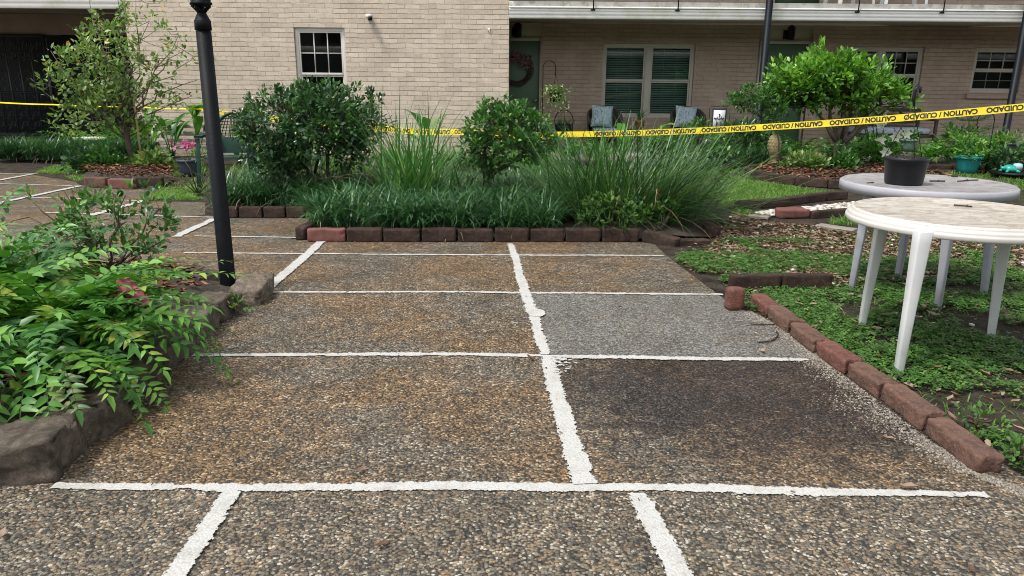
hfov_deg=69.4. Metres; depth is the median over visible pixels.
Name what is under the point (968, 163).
teal pot
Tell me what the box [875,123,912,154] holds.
lily
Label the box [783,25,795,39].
wall light
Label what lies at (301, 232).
edging block
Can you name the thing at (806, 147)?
garden fern
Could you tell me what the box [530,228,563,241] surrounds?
edging block
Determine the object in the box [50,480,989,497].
painted line
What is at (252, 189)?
liriope border
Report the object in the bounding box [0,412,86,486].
edging stone
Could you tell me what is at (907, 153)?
pot stand
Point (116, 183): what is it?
edging block
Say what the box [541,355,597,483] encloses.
painted line
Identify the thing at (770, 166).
mulch
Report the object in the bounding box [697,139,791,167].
liriope border
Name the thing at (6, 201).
holly fern
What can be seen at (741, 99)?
sapling
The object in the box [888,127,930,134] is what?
seat cushion
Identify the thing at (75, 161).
leafy plant
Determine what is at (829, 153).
garden fern
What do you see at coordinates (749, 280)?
edging block
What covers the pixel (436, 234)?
edging block
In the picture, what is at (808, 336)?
edging block
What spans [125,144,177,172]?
leafy plant
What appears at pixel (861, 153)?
garden fern
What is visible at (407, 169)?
flax clump
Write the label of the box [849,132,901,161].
leafy plant
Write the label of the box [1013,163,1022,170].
glazed jar
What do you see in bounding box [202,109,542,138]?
caution tape
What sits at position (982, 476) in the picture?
sand
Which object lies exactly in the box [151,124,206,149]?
slatted bench
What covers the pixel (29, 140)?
path
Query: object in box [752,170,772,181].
edging block
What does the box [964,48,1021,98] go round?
window
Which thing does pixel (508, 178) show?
liriope border
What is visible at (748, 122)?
leafy plant
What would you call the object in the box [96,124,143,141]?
leafy plant
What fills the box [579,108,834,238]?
rush clump
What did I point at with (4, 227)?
holly fern
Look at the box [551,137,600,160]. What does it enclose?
garden fern
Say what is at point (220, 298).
edging stone
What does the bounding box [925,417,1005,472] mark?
edging block
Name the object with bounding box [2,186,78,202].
painted line
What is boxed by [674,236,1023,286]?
clover
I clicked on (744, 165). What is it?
edging strip
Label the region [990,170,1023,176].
stand
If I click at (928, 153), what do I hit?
garden fern
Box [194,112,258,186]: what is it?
plastic chair
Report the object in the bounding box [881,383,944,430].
edging block
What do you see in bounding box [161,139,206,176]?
flower pot
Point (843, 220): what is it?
lawn grass
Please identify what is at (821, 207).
shells
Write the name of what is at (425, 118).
broad leaf plant
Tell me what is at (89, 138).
stone planter
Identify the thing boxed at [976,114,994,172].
shepherd hook
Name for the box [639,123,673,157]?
broad leaf plant
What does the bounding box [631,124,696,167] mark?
leafy plant
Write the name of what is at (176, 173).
lawn grass
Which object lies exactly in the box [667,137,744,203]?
leafy plant
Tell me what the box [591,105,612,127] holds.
pillow
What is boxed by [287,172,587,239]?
liriope border
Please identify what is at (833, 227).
paver
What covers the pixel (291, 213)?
edging block
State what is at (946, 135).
leafy plant
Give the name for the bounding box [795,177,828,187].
edging block
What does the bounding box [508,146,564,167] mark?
strap clump
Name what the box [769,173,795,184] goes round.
edging block
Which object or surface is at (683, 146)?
garden fern
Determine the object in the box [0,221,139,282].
holly fern
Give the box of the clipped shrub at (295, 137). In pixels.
[223,73,396,184]
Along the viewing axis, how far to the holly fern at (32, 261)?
3.71 m
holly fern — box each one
[0,185,77,279]
[0,219,144,337]
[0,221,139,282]
[0,222,21,327]
[0,247,202,334]
[0,251,104,348]
[0,255,223,388]
[0,260,246,435]
[0,314,223,432]
[0,324,34,408]
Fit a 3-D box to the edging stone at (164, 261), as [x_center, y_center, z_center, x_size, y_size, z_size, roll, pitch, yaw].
[-2.519,-0.148,5.173,0.425,0.136,0.212,9,17,28]
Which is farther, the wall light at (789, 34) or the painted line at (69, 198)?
the wall light at (789, 34)
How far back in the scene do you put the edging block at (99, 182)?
9.30 m
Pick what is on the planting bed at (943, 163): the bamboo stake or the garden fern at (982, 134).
the garden fern at (982, 134)
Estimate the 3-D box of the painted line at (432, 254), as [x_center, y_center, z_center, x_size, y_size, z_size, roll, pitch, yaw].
[-0.689,-0.265,5.804,3.774,0.001,0.070,0,15,0]
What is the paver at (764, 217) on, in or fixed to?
on the ground at (32, 166)
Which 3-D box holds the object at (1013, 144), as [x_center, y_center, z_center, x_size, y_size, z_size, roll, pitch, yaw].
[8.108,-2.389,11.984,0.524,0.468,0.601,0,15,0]
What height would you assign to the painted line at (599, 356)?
0.001 m
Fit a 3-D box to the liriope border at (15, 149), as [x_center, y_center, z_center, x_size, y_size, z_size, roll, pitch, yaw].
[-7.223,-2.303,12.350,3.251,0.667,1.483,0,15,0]
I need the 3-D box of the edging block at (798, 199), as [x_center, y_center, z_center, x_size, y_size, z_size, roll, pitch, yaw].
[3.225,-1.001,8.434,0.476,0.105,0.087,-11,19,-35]
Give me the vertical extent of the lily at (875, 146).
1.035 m
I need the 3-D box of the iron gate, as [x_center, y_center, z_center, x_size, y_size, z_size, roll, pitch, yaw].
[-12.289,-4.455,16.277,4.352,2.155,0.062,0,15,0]
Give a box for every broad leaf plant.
[138,103,184,146]
[141,112,193,157]
[186,101,204,157]
[202,102,256,154]
[392,109,444,149]
[616,123,632,161]
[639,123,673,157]
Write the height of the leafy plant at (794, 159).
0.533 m
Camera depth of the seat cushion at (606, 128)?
13.82 m
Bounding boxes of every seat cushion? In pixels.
[592,127,616,130]
[848,126,893,133]
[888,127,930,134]
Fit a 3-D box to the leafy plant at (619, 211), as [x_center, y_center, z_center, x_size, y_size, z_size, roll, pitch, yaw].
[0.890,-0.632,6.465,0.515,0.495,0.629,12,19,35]
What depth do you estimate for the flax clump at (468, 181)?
7.40 m
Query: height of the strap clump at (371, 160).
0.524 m
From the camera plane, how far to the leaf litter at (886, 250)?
6.16 m
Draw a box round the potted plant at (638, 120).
[632,108,648,129]
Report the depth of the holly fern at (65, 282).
3.48 m
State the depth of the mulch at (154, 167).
10.10 m
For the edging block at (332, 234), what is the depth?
6.22 m
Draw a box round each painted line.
[0,173,32,179]
[0,196,136,200]
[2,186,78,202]
[45,212,198,216]
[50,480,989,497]
[90,200,142,214]
[161,491,239,575]
[174,218,213,236]
[183,252,663,255]
[192,352,808,360]
[232,236,295,237]
[273,291,722,294]
[274,241,324,286]
[507,243,549,353]
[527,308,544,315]
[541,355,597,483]
[550,355,581,372]
[629,493,693,575]
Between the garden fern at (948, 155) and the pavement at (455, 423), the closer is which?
the pavement at (455, 423)
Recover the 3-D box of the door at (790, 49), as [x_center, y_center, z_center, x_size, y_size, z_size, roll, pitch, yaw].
[5.279,-3.788,14.582,0.976,2.060,0.110,0,15,0]
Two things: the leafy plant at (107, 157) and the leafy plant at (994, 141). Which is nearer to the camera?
the leafy plant at (107, 157)
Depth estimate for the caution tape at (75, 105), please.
12.56 m
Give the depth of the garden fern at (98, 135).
12.74 m
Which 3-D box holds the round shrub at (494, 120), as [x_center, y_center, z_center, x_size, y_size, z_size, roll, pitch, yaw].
[-0.027,-1.365,7.486,1.148,1.188,0.854,0,15,0]
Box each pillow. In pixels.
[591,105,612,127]
[674,105,696,127]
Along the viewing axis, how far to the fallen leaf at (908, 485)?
2.47 m
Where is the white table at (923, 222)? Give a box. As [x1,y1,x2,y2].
[845,197,1023,375]
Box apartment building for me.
[0,0,1023,157]
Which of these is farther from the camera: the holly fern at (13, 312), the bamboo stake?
the bamboo stake
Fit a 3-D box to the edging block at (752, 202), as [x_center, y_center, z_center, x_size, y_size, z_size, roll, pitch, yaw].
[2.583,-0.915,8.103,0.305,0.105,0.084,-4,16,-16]
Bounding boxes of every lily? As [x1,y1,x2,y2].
[860,105,888,162]
[871,134,894,159]
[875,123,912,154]
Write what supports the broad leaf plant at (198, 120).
on the planting bed at (228, 161)
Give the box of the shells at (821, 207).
[756,201,854,215]
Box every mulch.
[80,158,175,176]
[749,160,951,179]
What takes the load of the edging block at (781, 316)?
on the ground at (32, 166)
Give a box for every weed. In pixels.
[227,291,253,313]
[953,399,1016,442]
[1001,431,1023,464]
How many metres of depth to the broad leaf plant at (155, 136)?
12.43 m
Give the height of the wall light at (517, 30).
0.275 m
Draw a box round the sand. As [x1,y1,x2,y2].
[730,311,1023,499]
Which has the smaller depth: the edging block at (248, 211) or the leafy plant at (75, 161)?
the edging block at (248, 211)
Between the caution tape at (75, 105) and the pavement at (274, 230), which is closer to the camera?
the pavement at (274, 230)
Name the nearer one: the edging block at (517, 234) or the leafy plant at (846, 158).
the edging block at (517, 234)
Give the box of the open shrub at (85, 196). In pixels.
[0,178,181,274]
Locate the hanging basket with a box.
[540,75,571,114]
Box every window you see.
[294,28,347,118]
[601,43,694,117]
[844,47,923,103]
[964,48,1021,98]
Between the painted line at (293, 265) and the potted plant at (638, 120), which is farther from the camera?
the potted plant at (638, 120)
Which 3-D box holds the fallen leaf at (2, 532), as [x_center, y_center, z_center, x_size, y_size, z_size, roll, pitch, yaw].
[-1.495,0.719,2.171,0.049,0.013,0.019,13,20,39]
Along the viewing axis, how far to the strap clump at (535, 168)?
9.45 m
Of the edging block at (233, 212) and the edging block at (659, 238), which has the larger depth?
the edging block at (233, 212)
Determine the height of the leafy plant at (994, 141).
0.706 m
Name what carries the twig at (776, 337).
on the pavement at (612, 328)
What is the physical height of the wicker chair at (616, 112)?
0.829 m
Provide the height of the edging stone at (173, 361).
0.165 m
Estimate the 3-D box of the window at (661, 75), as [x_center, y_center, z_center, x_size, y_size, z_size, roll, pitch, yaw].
[2.646,-4.113,14.723,2.386,2.000,0.506,0,15,0]
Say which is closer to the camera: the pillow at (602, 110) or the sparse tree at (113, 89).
the sparse tree at (113, 89)
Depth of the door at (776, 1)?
14.09 m
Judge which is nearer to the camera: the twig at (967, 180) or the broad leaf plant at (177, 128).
the twig at (967, 180)
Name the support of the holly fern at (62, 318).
on the planting bed at (214, 286)
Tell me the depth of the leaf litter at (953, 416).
4.12 m
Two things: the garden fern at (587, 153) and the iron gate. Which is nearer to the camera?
the garden fern at (587, 153)
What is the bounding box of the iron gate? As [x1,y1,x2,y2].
[0,34,60,135]
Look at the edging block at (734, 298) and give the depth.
4.41 m
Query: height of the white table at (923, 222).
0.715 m
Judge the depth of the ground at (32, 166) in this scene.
4.67 m
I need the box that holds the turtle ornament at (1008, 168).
[998,164,1019,172]
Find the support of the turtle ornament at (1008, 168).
on the stand at (1011, 174)
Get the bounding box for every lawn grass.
[34,160,206,180]
[143,184,204,200]
[167,164,539,189]
[548,168,848,204]
[706,247,1023,458]
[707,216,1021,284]
[733,208,857,225]
[734,168,1023,189]
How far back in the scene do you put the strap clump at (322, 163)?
11.61 m
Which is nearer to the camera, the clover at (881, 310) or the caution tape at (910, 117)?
the clover at (881, 310)
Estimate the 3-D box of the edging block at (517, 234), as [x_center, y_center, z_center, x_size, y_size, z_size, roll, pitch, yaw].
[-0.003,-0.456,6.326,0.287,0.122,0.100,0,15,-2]
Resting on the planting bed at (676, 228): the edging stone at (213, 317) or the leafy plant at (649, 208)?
the leafy plant at (649, 208)
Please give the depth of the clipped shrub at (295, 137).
7.54 m
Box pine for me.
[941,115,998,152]
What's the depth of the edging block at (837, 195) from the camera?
8.78 m
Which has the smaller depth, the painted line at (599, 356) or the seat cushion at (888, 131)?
the painted line at (599, 356)
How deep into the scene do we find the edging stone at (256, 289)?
4.51 m
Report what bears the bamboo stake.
on the ground at (32, 166)
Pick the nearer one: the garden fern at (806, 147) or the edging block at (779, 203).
the edging block at (779, 203)
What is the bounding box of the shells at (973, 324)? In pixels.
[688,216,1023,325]
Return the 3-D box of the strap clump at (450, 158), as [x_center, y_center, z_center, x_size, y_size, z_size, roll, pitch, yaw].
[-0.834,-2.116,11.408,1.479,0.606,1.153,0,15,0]
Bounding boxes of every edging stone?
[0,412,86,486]
[38,384,132,446]
[70,354,163,407]
[119,323,195,373]
[122,257,181,269]
[157,304,219,345]
[165,265,219,283]
[178,290,242,322]
[229,272,273,305]
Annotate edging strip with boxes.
[709,163,733,169]
[735,163,759,169]
[927,165,953,169]
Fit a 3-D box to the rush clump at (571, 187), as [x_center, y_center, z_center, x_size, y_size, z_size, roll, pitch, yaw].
[0.603,-1.064,6.908,1.894,1.054,2.034,9,18,29]
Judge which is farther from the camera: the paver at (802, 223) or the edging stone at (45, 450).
the paver at (802, 223)
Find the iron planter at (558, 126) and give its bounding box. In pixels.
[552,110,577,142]
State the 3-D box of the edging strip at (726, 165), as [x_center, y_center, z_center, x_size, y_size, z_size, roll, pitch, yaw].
[3.371,-1.966,11.940,0.423,0.103,0.083,0,15,0]
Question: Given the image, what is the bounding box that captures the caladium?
[114,277,149,309]
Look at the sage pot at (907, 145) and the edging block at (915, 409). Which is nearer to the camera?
the edging block at (915, 409)
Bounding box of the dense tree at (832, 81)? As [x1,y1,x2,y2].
[756,35,923,154]
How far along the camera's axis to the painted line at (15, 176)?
10.21 m
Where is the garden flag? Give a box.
[707,106,727,144]
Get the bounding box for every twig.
[757,331,779,342]
[929,180,944,181]
[957,179,977,181]
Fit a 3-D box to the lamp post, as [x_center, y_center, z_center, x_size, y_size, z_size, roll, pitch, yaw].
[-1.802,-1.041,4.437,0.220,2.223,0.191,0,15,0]
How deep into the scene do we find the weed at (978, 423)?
2.86 m
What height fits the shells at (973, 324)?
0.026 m
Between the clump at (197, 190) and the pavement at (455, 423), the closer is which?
the pavement at (455, 423)
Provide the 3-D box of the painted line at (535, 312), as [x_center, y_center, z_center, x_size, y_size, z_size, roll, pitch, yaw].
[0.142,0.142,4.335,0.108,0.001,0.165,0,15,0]
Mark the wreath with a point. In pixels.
(521, 57)
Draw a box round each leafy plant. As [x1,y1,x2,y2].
[58,143,117,173]
[77,143,130,169]
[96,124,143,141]
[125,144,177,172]
[576,189,643,232]
[627,195,683,230]
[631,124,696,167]
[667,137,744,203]
[669,116,733,166]
[712,111,763,149]
[717,120,784,155]
[745,130,782,158]
[770,147,833,169]
[820,145,867,169]
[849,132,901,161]
[930,121,995,160]
[965,131,1023,162]
[979,142,1023,171]
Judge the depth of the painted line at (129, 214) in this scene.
7.43 m
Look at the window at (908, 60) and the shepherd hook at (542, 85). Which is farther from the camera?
the window at (908, 60)
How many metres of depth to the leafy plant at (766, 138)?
12.59 m
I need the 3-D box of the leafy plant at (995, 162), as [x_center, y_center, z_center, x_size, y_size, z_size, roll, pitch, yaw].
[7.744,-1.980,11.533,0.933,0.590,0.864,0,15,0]
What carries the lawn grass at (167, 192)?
on the ground at (32, 166)
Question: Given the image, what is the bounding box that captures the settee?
[838,107,938,148]
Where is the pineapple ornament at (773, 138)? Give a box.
[767,134,781,162]
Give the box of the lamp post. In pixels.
[189,0,235,286]
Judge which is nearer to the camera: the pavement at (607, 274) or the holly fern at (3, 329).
the holly fern at (3, 329)
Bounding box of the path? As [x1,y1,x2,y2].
[0,139,61,144]
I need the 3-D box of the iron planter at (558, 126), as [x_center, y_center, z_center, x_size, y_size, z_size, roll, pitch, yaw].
[1.009,-2.998,14.046,0.593,0.756,0.397,5,16,15]
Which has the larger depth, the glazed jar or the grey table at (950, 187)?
the glazed jar
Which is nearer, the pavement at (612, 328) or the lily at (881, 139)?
the pavement at (612, 328)
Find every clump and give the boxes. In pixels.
[161,158,209,194]
[242,148,323,168]
[309,147,357,165]
[317,156,388,181]
[321,83,483,197]
[365,136,426,165]
[367,155,453,174]
[415,135,490,168]
[416,157,494,194]
[456,147,529,168]
[478,118,674,228]
[488,152,580,181]
[502,100,731,239]
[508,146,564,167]
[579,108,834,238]
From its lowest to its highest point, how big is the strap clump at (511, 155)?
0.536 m
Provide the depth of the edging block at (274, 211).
7.30 m
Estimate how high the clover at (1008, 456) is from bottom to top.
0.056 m
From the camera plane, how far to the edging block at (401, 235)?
6.25 m
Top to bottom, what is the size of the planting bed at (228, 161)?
0.058 m
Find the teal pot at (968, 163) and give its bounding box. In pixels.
[947,129,998,173]
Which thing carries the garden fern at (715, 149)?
on the planting bed at (943, 163)
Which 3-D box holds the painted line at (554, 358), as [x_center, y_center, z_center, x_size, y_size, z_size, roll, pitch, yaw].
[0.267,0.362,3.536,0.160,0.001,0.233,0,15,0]
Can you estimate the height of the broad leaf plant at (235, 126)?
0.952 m
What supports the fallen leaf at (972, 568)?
on the pavement at (102, 532)
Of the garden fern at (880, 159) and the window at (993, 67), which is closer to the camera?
the garden fern at (880, 159)
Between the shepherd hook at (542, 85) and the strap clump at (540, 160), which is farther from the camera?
the shepherd hook at (542, 85)
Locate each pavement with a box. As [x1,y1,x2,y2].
[0,173,311,276]
[0,487,1023,575]
[18,239,572,490]
[515,241,714,294]
[531,294,820,359]
[555,358,1023,494]
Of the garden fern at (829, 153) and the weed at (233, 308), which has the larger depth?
the garden fern at (829, 153)
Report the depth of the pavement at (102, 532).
2.21 m
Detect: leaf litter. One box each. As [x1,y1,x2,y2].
[682,243,1023,445]
[684,212,1023,285]
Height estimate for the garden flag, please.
0.926 m
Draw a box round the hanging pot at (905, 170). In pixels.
[883,84,930,185]
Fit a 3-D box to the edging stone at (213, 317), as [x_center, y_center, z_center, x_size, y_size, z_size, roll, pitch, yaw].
[-1.710,0.197,3.896,0.245,0.158,0.347,0,15,-2]
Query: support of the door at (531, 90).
in the apartment building
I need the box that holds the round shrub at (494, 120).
[454,93,565,191]
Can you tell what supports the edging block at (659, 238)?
on the ground at (32, 166)
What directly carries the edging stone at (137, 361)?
on the pavement at (455, 423)
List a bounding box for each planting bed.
[0,260,230,421]
[52,156,479,165]
[212,202,709,238]
[668,160,1021,171]
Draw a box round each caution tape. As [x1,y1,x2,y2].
[0,102,202,108]
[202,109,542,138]
[552,103,1023,136]
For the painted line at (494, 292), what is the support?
on the pavement at (455, 423)
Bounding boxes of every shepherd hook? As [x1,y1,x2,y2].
[541,60,555,154]
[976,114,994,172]
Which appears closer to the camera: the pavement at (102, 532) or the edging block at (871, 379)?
the pavement at (102, 532)
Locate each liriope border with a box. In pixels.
[0,129,165,162]
[180,156,363,216]
[286,156,592,201]
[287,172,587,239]
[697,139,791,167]
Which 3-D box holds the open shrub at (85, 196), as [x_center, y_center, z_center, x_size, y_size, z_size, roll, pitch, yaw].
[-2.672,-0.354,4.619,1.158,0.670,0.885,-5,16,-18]
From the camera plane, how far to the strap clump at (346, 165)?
9.17 m
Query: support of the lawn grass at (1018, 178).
on the ground at (32, 166)
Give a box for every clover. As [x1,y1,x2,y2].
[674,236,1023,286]
[675,248,1023,472]
[760,283,1023,444]
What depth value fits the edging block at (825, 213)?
7.58 m
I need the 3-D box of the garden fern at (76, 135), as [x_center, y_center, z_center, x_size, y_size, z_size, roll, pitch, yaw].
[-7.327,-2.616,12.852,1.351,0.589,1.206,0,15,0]
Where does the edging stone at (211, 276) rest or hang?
on the pavement at (274, 230)
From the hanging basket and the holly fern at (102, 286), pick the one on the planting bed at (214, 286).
the holly fern at (102, 286)
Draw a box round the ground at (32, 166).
[0,132,1023,475]
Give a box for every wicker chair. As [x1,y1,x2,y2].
[587,107,622,151]
[670,106,706,144]
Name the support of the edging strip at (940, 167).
on the planting bed at (943, 163)
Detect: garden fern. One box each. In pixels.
[38,121,114,144]
[74,125,120,142]
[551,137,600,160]
[571,130,630,158]
[659,136,711,154]
[690,133,735,156]
[750,136,811,160]
[769,131,840,153]
[814,136,857,157]
[827,136,882,157]
[856,135,920,161]
[894,138,957,163]
[917,132,987,161]
[946,122,1019,160]
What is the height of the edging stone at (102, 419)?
0.154 m
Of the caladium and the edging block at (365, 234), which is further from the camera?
the edging block at (365, 234)
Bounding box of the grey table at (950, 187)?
[839,173,1019,310]
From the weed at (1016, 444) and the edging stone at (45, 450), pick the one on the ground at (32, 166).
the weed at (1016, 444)
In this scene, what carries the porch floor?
on the ground at (32, 166)
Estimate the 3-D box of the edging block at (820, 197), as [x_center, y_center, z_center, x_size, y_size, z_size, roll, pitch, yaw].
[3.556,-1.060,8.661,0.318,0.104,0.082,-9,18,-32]
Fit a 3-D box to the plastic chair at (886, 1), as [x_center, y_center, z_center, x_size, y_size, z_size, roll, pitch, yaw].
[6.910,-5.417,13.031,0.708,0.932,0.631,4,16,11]
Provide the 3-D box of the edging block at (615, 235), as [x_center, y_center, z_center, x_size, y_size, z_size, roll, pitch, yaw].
[0.928,-0.456,6.361,0.318,0.120,0.098,0,15,-2]
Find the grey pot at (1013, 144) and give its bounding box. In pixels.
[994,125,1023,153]
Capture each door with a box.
[509,37,541,146]
[753,40,811,148]
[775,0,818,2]
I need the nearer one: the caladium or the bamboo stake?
the caladium
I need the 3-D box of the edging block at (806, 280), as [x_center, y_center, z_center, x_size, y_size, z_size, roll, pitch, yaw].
[1.943,-0.042,4.896,0.333,0.114,0.074,0,15,-3]
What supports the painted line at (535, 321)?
on the pavement at (455, 423)
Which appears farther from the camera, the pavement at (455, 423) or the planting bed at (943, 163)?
the planting bed at (943, 163)
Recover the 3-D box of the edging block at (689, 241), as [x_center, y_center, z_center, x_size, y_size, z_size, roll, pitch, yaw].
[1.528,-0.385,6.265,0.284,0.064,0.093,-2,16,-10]
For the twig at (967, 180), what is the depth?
4.83 m
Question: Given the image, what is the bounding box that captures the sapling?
[720,80,788,165]
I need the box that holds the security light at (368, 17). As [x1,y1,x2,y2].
[365,14,371,20]
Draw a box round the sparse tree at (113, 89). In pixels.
[29,0,215,158]
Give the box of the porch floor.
[509,147,1023,161]
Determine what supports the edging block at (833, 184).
on the ground at (32, 166)
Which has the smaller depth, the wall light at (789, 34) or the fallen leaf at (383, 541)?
the fallen leaf at (383, 541)
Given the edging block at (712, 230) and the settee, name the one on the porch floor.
the settee
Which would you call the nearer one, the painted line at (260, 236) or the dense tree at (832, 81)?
the painted line at (260, 236)
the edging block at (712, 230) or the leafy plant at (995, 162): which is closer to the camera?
the edging block at (712, 230)
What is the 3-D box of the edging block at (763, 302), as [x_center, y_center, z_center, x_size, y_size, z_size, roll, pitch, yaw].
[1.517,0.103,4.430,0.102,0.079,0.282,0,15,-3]
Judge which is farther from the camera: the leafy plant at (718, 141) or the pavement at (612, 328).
the leafy plant at (718, 141)
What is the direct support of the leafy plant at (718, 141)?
on the planting bed at (943, 163)
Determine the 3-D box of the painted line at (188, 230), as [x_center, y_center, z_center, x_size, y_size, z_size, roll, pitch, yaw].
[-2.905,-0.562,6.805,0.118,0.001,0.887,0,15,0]
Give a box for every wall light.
[512,23,521,36]
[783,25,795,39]
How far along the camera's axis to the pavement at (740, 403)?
2.89 m
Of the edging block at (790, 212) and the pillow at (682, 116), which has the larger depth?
the pillow at (682, 116)
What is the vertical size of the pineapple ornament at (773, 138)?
0.482 m
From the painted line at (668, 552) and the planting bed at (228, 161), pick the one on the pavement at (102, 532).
the painted line at (668, 552)
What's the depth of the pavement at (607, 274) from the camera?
5.37 m
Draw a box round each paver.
[746,214,770,219]
[786,220,815,226]
[814,223,857,231]
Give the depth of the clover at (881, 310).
3.91 m
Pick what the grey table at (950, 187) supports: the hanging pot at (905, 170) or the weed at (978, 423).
the hanging pot at (905, 170)
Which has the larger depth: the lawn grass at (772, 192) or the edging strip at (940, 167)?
the edging strip at (940, 167)
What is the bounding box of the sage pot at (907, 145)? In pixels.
[898,127,925,151]
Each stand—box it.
[901,152,913,155]
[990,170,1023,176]
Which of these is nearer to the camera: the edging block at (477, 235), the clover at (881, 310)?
the clover at (881, 310)
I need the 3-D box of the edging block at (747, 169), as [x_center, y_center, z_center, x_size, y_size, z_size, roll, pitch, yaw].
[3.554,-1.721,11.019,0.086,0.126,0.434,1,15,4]
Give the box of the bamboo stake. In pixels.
[133,99,141,156]
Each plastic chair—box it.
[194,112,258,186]
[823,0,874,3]
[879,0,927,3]
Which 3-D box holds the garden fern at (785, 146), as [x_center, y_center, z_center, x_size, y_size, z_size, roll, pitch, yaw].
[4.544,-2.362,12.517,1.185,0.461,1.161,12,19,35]
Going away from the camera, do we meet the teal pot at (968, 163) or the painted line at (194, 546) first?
the painted line at (194, 546)
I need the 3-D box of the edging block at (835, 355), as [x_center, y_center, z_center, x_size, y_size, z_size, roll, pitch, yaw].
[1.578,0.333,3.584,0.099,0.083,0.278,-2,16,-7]
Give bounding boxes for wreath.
[509,51,534,85]
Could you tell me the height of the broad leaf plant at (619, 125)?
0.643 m
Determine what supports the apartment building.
on the ground at (32, 166)
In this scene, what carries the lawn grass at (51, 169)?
on the ground at (32, 166)
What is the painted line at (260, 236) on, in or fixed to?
on the pavement at (274, 230)
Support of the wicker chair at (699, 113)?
on the porch floor
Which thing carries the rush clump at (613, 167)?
on the planting bed at (676, 228)
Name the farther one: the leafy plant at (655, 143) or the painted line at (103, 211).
the leafy plant at (655, 143)
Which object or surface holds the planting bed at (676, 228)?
on the ground at (32, 166)
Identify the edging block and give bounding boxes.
[83,177,109,187]
[108,178,136,188]
[134,177,164,187]
[229,206,238,217]
[239,206,263,217]
[263,206,286,217]
[286,206,306,217]
[295,221,317,239]
[307,227,346,241]
[347,227,382,241]
[384,228,420,241]
[422,227,455,241]
[458,228,492,241]
[495,227,528,241]
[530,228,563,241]
[565,227,599,241]
[601,227,638,241]
[642,229,680,246]
[679,238,709,245]
[701,222,720,237]
[724,286,744,310]
[728,273,780,291]
[734,199,761,209]
[745,167,752,177]
[750,293,780,316]
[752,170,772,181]
[759,197,784,208]
[768,306,804,332]
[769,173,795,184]
[775,207,809,218]
[780,272,832,290]
[782,194,809,206]
[789,323,829,352]
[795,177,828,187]
[806,192,826,202]
[809,208,846,218]
[816,340,863,373]
[824,191,847,200]
[828,179,839,188]
[847,362,899,397]
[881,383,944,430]
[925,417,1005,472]
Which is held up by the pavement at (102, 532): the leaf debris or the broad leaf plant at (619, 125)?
the leaf debris
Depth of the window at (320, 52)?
13.16 m
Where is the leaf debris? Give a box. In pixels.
[0,240,1016,575]
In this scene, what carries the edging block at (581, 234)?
on the ground at (32, 166)
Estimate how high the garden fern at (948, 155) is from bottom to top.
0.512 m
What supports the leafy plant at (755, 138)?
on the planting bed at (943, 163)
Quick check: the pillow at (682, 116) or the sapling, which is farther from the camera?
the pillow at (682, 116)
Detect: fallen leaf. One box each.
[0,529,5,535]
[375,539,389,545]
[898,482,917,487]
[968,565,975,571]
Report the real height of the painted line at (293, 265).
0.001 m
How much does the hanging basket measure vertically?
0.715 m
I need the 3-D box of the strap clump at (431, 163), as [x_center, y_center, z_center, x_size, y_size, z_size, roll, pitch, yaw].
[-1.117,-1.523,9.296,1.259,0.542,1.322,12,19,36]
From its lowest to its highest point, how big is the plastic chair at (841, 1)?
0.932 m
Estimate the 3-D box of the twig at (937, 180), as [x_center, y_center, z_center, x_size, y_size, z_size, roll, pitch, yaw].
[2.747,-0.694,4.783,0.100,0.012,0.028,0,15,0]
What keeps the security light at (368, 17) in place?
attached to the apartment building
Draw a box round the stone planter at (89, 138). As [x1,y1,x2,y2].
[73,136,112,141]

